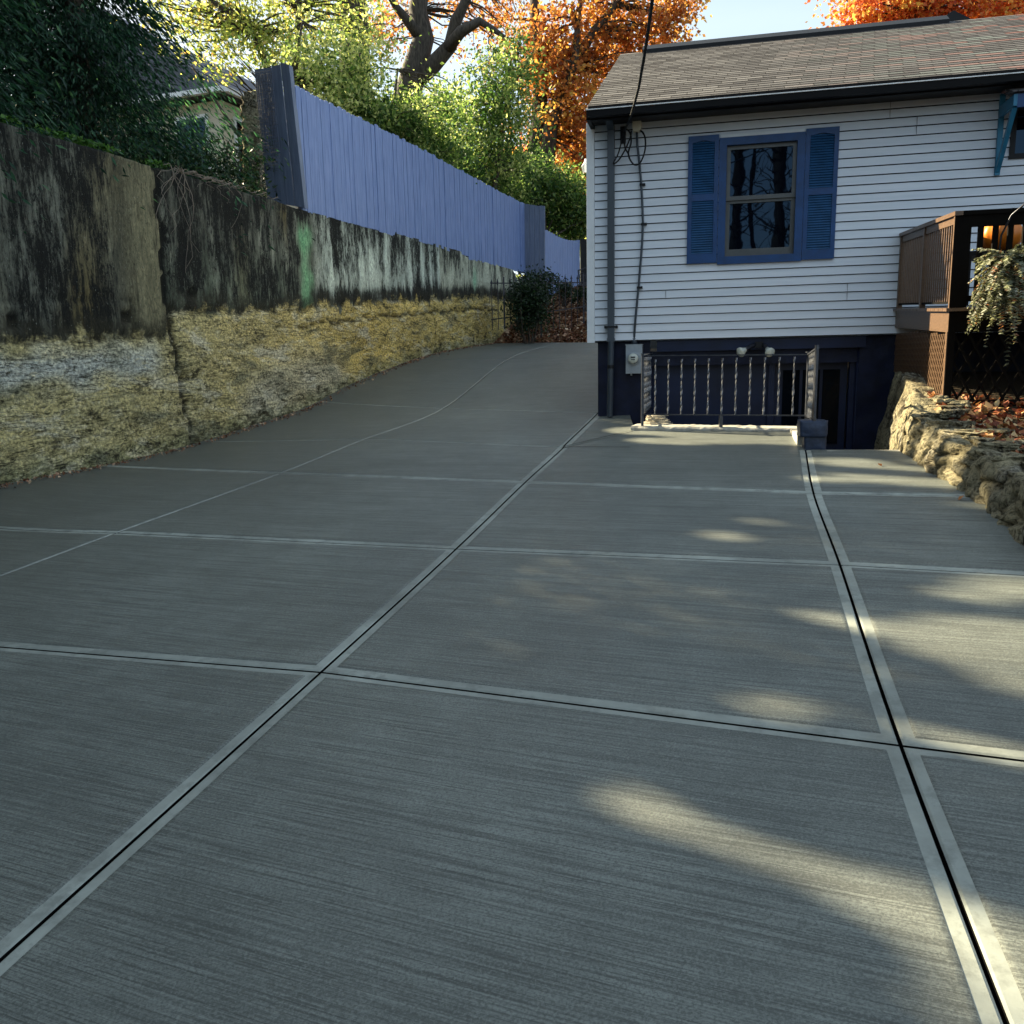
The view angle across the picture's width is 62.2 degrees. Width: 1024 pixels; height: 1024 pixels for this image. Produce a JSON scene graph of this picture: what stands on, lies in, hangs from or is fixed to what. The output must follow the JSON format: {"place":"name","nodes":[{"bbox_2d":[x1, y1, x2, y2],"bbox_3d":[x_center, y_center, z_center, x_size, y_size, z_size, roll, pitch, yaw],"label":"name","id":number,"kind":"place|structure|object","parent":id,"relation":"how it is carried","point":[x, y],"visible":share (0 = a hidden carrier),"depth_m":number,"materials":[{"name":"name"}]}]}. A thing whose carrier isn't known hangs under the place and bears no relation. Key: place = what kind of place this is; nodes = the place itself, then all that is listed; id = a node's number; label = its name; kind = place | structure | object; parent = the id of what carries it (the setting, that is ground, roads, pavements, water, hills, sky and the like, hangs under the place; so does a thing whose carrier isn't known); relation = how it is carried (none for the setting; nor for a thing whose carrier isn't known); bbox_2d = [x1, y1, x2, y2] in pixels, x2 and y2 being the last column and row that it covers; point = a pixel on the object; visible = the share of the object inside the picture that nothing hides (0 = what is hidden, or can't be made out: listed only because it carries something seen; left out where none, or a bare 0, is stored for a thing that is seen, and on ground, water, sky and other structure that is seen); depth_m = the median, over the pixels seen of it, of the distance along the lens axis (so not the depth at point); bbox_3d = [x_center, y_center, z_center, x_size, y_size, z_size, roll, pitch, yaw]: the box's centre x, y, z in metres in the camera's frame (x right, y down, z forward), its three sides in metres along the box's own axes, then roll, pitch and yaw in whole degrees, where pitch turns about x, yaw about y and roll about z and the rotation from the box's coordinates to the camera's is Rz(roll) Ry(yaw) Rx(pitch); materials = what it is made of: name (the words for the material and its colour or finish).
{"place":"outdoors","nodes":[
{"label":"outdoors","id":0,"kind":"place"},
{"bbox_2d":[4,0,883,274],"label":"sky","id":1,"kind":"structure","parent":0,"point":[730,18],"materials":[{"name":"white"}]},
{"bbox_2d":[0,342,1023,1023],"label":"driveway","id":2,"kind":"structure","parent":0,"point":[460,686],"depth_m":3.10,"materials":[{"name":"concrete"}]},
{"bbox_2d":[0,342,497,488],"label":"wall foot litter","id":3,"kind":"object","parent":2,"relation":"on","point":[166,452],"depth_m":11.44,"materials":[{"name":"brown plant"}]},
{"bbox_2d":[562,413,805,449],"bbox_3d":[1.857,-0.893,9.156,2.753,0.212,2.280,4,11,25],"label":"driveway apron","id":4,"kind":"object","parent":2,"relation":"on","point":[596,430],"visible":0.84,"depth_m":8.57,"materials":[{"name":"concrete"}]},
{"bbox_2d":[500,279,1023,448],"bbox_3d":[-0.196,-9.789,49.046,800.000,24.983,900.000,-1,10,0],"label":"ground","id":5,"kind":"structure","parent":0,"point":[988,385],"depth_m":7.96,"materials":[{"name":"soil"}]},
{"bbox_2d":[0,0,131,129],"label":"evergreen tree","id":6,"kind":"object","parent":5,"relation":"on","point":[42,79],"visible":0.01,"depth_m":12.72,"materials":[{"name":"green plant"}]},
{"bbox_2d":[0,0,156,233],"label":"evergreen tree","id":7,"kind":"object","parent":5,"relation":"on","point":[28,76],"visible":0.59,"depth_m":9.32,"materials":[{"name":"green plant"}]},
{"bbox_2d":[21,91,289,197],"bbox_3d":[-5.037,-4.856,12.473,2.769,2.144,4.346,5,12,33],"label":"wall top shrub","id":8,"kind":"object","parent":5,"relation":"on","point":[208,156],"visible":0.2,"depth_m":12.53,"materials":[{"name":"green plant"}]},
{"bbox_2d":[0,0,315,254],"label":"evergreen tree","id":9,"kind":"object","parent":5,"relation":"on","point":[87,52],"visible":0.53,"depth_m":11.80,"materials":[{"name":"green plant"}]},
{"bbox_2d":[30,6,297,208],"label":"neighbour house","id":10,"kind":"structure","parent":5,"relation":"on","point":[226,99],"depth_m":25.09,"materials":[{"name":"beige"}]},
{"bbox_2d":[174,113,211,167],"bbox_3d":[-9.540,-10.970,25.371,1.200,1.650,0.090,2,11,19],"label":"window","id":11,"kind":"structure","parent":10,"relation":"in","point":[202,115],"depth_m":25.20,"materials":[{"name":"grey glass"}]},
{"bbox_2d":[233,116,242,171],"bbox_3d":[-8.123,-11.108,25.998,0.090,1.650,1.100,2,11,19],"label":"window","id":12,"kind":"structure","parent":10,"relation":"in","point":[236,124],"depth_m":25.53,"materials":[{"name":"grey glass"}]},
{"bbox_2d":[240,91,266,197],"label":"stone pillar","id":13,"kind":"structure","parent":5,"relation":"on","point":[249,105],"depth_m":13.95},
{"bbox_2d":[0,122,523,483],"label":"retaining wall","id":14,"kind":"structure","parent":5,"relation":"on","point":[124,336],"depth_m":10.55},
{"bbox_2d":[0,114,169,168],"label":"ivy","id":15,"kind":"object","parent":14,"relation":"on","point":[76,139],"depth_m":9.22,"materials":[{"name":"green plant"}]},
{"bbox_2d":[156,163,277,272],"bbox_3d":[-3.821,-3.773,11.323,0.120,1.286,2.675,2,11,19],"label":"dead vine","id":16,"kind":"object","parent":14,"relation":"hanging from","point":[181,171],"visible":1,"depth_m":10.62,"materials":[{"name":"brown plant"}]},
{"bbox_2d":[254,63,307,208],"bbox_3d":[-3.559,-5.712,12.972,0.812,2.097,0.187,3,11,24],"label":"fence end panel","id":17,"kind":"object","parent":14,"relation":"on","point":[275,101],"visible":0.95,"depth_m":12.93,"materials":[{"name":"wood"}]},
{"bbox_2d":[295,85,524,274],"bbox_3d":[-1.517,-6.456,17.936,0.186,1.898,10.851,2,11,19],"label":"board fence","id":18,"kind":"object","parent":14,"relation":"on","point":[359,170],"visible":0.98,"depth_m":15.91,"materials":[{"name":"paint"}]},
{"bbox_2d":[524,204,544,277],"bbox_3d":[0.609,-7.063,22.922,0.605,2.448,0.051,2,10,15],"label":"fence step panel","id":19,"kind":"object","parent":18,"relation":"attached to","point":[534,235],"visible":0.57,"depth_m":22.84,"materials":[{"name":"paint"}]},
{"bbox_2d":[129,0,414,208],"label":"ash tree","id":20,"kind":"object","parent":5,"relation":"on","point":[233,23],"visible":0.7,"depth_m":17.77,"materials":[{"name":"green plant"}]},
{"bbox_2d":[191,1,429,159],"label":"bush","id":21,"kind":"object","parent":5,"relation":"on","point":[316,76],"visible":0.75,"depth_m":16.22,"materials":[{"name":"green plant"}]},
{"bbox_2d":[314,0,404,230],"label":"oak tree","id":22,"kind":"object","parent":5,"relation":"on","point":[351,6],"visible":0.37,"depth_m":24.43,"materials":[{"name":"green plant"}]},
{"bbox_2d":[338,35,501,230],"bbox_3d":[-2.168,-7.691,18.508,4.568,4.538,3.067,-9,13,-38],"label":"bush","id":23,"kind":"object","parent":5,"relation":"on","point":[435,100],"visible":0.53,"depth_m":18.20,"materials":[{"name":"green plant"}]},
{"bbox_2d":[323,69,551,256],"bbox_3d":[-1.728,-7.643,20.621,2.588,3.668,9.714,3,11,23],"label":"hedge","id":24,"kind":"object","parent":5,"relation":"on","point":[503,186],"visible":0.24,"depth_m":19.37,"materials":[{"name":"green plant"}]},
{"bbox_2d":[368,0,559,114],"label":"oak tree","id":25,"kind":"object","parent":5,"relation":"on","point":[419,23],"visible":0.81,"depth_m":26.63,"materials":[{"name":"orange plant"}]},
{"bbox_2d":[404,17,558,197],"bbox_3d":[-0.894,-9.211,21.708,4.863,6.394,4.062,-4,10,-15],"label":"bush","id":26,"kind":"object","parent":5,"relation":"on","point":[500,113],"visible":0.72,"depth_m":21.23,"materials":[{"name":"green plant"}]},
{"bbox_2d":[500,263,560,343],"bbox_3d":[0.356,-4.779,19.919,1.536,2.060,1.189,-3,10,-12],"label":"shrub","id":27,"kind":"object","parent":5,"relation":"on","point":[528,305],"visible":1,"depth_m":19.74,"materials":[{"name":"green plant"}]},
{"bbox_2d":[478,137,586,240],"bbox_3d":[0.894,-9.091,26.087,4.416,4.725,7.183,4,11,29],"label":"bush","id":28,"kind":"object","parent":5,"relation":"on","point":[564,201],"visible":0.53,"depth_m":25.50,"materials":[{"name":"green plant"}]},
{"bbox_2d":[490,274,586,338],"bbox_3d":[0.805,-4.979,20.753,2.752,1.654,0.065,-4,10,-17],"label":"iron picket fence","id":29,"kind":"object","parent":5,"relation":"on","point":[565,309],"visible":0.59,"depth_m":20.82,"materials":[{"name":"black metal"}]},
{"bbox_2d":[494,286,586,342],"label":"leaf litter","id":30,"kind":"object","parent":5,"relation":"on","point":[577,330],"visible":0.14,"depth_m":21.14,"materials":[{"name":"brown plant"}]},
{"bbox_2d":[511,259,570,320],"bbox_3d":[0.694,-5.630,21.772,1.514,1.657,1.292,-3,10,-12],"label":"shrub","id":31,"kind":"object","parent":5,"relation":"on","point":[548,274],"visible":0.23,"depth_m":21.66,"materials":[{"name":"green plant"}]},
{"bbox_2d":[504,104,583,237],"bbox_3d":[1.958,-13.919,38.725,5.664,9.633,5.305,-1,10,0],"label":"maple tree","id":32,"kind":"object","parent":5,"relation":"on","point":[527,149],"depth_m":38.27,"materials":[{"name":"orange plant"}]},
{"bbox_2d":[552,277,576,305],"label":"shrub","id":33,"kind":"object","parent":5,"relation":"on","point":[568,286],"visible":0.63,"depth_m":22.74,"materials":[{"name":"green plant"}]},
{"bbox_2d":[545,230,586,294],"bbox_3d":[1.644,-7.238,24.893,0.287,1.943,4.206,2,10,18],"label":"garden fence","id":34,"kind":"object","parent":5,"relation":"on","point":[563,257],"visible":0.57,"depth_m":24.99,"materials":[{"name":"paint"}]},
{"bbox_2d":[561,285,586,311],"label":"shrub","id":35,"kind":"object","parent":5,"relation":"on","point":[580,293],"visible":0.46,"depth_m":21.82,"materials":[{"name":"green plant"}]},
{"bbox_2d":[576,266,586,297],"bbox_3d":[2.221,-6.189,23.045,0.920,1.070,0.521,-1,10,0],"label":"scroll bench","id":36,"kind":"object","parent":5,"relation":"on","point":[580,284],"visible":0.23,"depth_m":23.19,"materials":[{"name":"metal"}]},
{"bbox_2d":[483,0,711,185],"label":"maple tree","id":37,"kind":"object","parent":5,"relation":"on","point":[580,57],"visible":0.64,"depth_m":32.08,"materials":[{"name":"orange plant"}]},
{"bbox_2d":[631,424,899,450],"bbox_3d":[2.641,0.148,8.898,3.200,2.100,2.850,1,10,13],"label":"stairwell","id":38,"kind":"object","parent":5,"relation":"in","point":[691,427],"visible":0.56,"depth_m":8.88,"materials":[{"name":"concrete"}]},
{"bbox_2d":[644,415,672,424],"bbox_3d":[1.621,-1.025,9.397,0.324,0.095,0.360,1,10,13],"label":"slate pile","id":39,"kind":"object","parent":38,"relation":"on","point":[656,420],"visible":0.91,"depth_m":9.33,"materials":[{"name":"beige stone"}]},
{"bbox_2d":[641,345,819,426],"bbox_3d":[2.124,-1.287,8.824,0.904,0.812,2.872,-8,12,-34],"label":"stair railing","id":40,"kind":"object","parent":38,"relation":"on","point":[811,383],"visible":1,"depth_m":8.69,"materials":[{"name":"metal"}]},
{"bbox_2d":[790,419,827,452],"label":"kerb end block","id":41,"kind":"structure","parent":38,"relation":"on","point":[808,434],"depth_m":7.57,"materials":[{"name":"grey concrete"}]},
{"bbox_2d":[585,10,1023,449],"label":"house","id":42,"kind":"structure","parent":5,"relation":"on","point":[796,182],"depth_m":9.64,"materials":[{"name":"plastic"}]},
{"bbox_2d":[581,159,585,172],"bbox_3d":[1.004,-4.336,10.611,0.271,0.160,0.114,-1,10,0],"label":"side lantern","id":43,"kind":"object","parent":42,"relation":"attached to","point":[583,166],"visible":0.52,"depth_m":10.59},
{"bbox_2d":[613,0,653,165],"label":"overhead cable","id":44,"kind":"object","parent":42,"relation":"attached to","point":[623,129],"visible":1,"depth_m":9.11,"materials":[{"name":"black rubber"}]},
{"bbox_2d":[625,344,643,375],"bbox_3d":[1.457,-1.815,10.124,0.206,0.368,0.220,1,10,13],"label":"electric meter","id":45,"kind":"object","parent":42,"relation":"attached to","point":[633,357],"visible":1,"depth_m":10.10,"materials":[{"name":"grey metal"}]},
{"bbox_2d":[631,121,646,343],"bbox_3d":[1.477,-3.216,9.851,0.175,2.499,0.180,1,10,13],"label":"service conduit","id":46,"kind":"object","parent":42,"relation":"attached to","point":[637,126],"visible":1,"depth_m":9.79,"materials":[{"name":"metal"}]},
{"bbox_2d":[736,341,774,356],"bbox_3d":[2.792,-1.865,9.735,0.424,0.180,0.271,1,10,13],"label":"floodlight","id":47,"kind":"object","parent":42,"relation":"attached to","point":[760,344],"visible":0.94,"depth_m":9.69,"materials":[{"name":"white metal"}]},
{"bbox_2d":[717,131,805,264],"bbox_3d":[2.796,-3.509,9.555,0.918,1.365,0.135,1,10,13],"label":"window","id":48,"kind":"structure","parent":42,"relation":"in","point":[761,195],"depth_m":9.55,"materials":[{"name":"black glass"}]},
{"bbox_2d":[773,362,847,449],"bbox_3d":[3.547,-0.799,10.168,0.810,2.150,0.045,1,10,13],"label":"basement door","id":49,"kind":"structure","parent":42,"relation":"in","point":[832,377],"depth_m":10.05,"materials":[{"name":"blue paint"}]},
{"bbox_2d":[1008,107,1023,158],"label":"window","id":50,"kind":"structure","parent":42,"relation":"in","point":[1016,149],"depth_m":8.88,"materials":[{"name":"glass"}]},
{"bbox_2d":[804,0,1023,28],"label":"maple tree","id":51,"kind":"object","parent":5,"relation":"on","point":[862,11],"visible":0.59,"depth_m":30.68,"materials":[{"name":"orange plant"}]},
{"bbox_2d":[874,370,1023,545],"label":"stone wall","id":52,"kind":"structure","parent":5,"relation":"on","point":[978,469],"depth_m":6.26,"materials":[{"name":"beige stone"}]},
{"bbox_2d":[893,207,1023,405],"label":"deck","id":53,"kind":"structure","parent":5,"relation":"on","point":[917,276],"depth_m":7.46,"materials":[{"name":"brown paint"}]},
{"bbox_2d":[965,204,1023,366],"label":"hanging fern","id":54,"kind":"object","parent":53,"relation":"hanging from","point":[1002,280],"visible":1,"depth_m":6.78,"materials":[{"name":"green plant"}]},
{"bbox_2d":[926,391,1023,453],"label":"bed leaf litter","id":55,"kind":"object","parent":5,"relation":"on","point":[980,411],"visible":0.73,"depth_m":6.95,"materials":[{"name":"red plant"}]},
{"bbox_2d":[966,250,1005,304],"bbox_3d":[4.531,-2.119,7.716,0.880,0.460,0.500,1,10,13],"label":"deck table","id":56,"kind":"object","parent":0,"point":[972,256],"visible":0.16,"depth_m":7.56,"materials":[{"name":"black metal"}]},
{"bbox_2d":[983,225,1021,249],"bbox_3d":[4.411,-2.516,7.651,0.354,0.317,0.370,-1,10,0],"label":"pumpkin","id":57,"kind":"object","parent":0,"point":[1017,236],"visible":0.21,"depth_m":7.54,"materials":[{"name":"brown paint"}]}
]}

